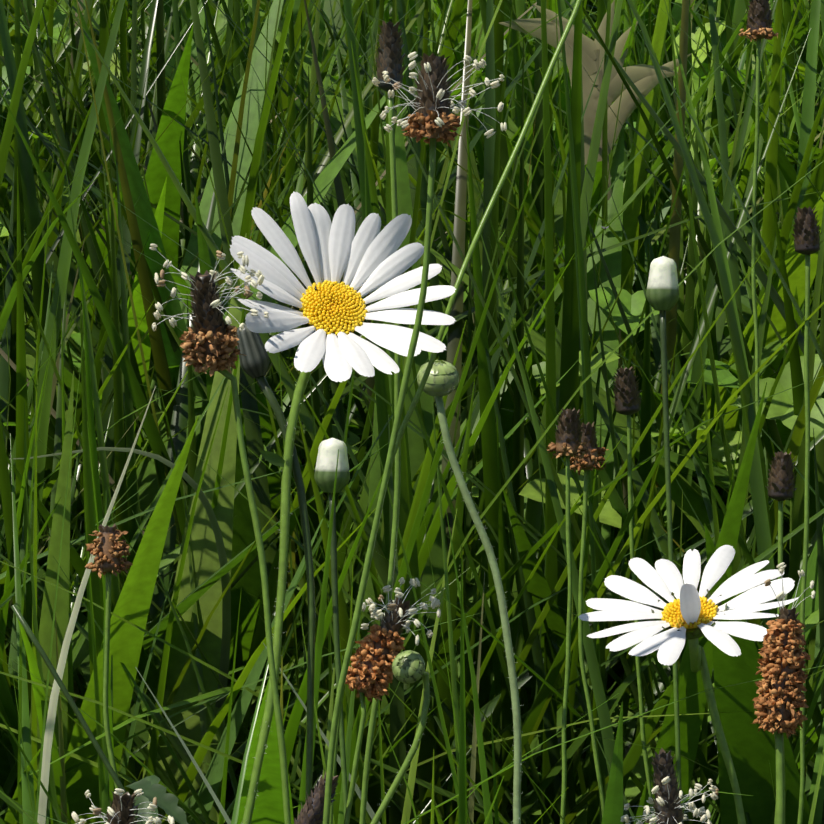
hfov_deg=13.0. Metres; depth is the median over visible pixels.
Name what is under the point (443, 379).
pale bud
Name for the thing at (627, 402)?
plantain
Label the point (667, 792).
plantain flower head
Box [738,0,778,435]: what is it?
plantain
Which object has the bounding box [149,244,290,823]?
plantain
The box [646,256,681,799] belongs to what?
white bud
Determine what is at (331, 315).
daisy
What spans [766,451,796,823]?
plantain
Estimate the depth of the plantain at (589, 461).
0.97 m
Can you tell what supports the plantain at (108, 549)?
on the ground
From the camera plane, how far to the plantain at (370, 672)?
0.69 m
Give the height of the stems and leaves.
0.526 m
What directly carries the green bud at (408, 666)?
on the ground
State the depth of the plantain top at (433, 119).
0.67 m
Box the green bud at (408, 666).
[370,650,431,823]
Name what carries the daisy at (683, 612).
on the ground
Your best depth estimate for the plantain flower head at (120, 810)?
0.65 m
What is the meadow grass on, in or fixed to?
on the ground
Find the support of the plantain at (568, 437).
on the ground
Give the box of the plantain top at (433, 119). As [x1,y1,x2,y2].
[323,52,506,823]
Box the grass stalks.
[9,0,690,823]
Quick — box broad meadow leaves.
[0,0,823,823]
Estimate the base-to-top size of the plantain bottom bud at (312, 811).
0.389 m
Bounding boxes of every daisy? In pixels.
[230,192,455,823]
[579,545,798,823]
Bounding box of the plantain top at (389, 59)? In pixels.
[359,21,406,823]
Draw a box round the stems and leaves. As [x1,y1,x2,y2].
[11,0,581,823]
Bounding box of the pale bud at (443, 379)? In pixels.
[417,360,523,823]
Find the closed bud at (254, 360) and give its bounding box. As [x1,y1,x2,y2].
[235,324,315,801]
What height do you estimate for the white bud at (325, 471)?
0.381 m
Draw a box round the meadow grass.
[0,0,823,823]
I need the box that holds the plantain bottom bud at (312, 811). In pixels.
[294,771,338,823]
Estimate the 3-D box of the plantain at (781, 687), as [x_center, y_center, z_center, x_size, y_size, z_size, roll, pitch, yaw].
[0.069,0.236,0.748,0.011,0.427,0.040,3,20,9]
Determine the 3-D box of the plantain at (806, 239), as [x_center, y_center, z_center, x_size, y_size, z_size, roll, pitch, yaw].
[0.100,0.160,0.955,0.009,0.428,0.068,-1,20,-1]
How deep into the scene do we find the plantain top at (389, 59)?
0.72 m
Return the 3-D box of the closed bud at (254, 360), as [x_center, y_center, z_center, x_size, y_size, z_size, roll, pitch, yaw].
[-0.023,0.211,0.757,0.011,0.467,0.055,-5,21,-13]
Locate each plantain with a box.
[85,524,132,788]
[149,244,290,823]
[344,577,440,823]
[547,408,590,823]
[570,422,608,816]
[612,366,653,816]
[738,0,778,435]
[752,562,814,823]
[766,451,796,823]
[792,205,823,823]
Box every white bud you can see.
[314,438,349,823]
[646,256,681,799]

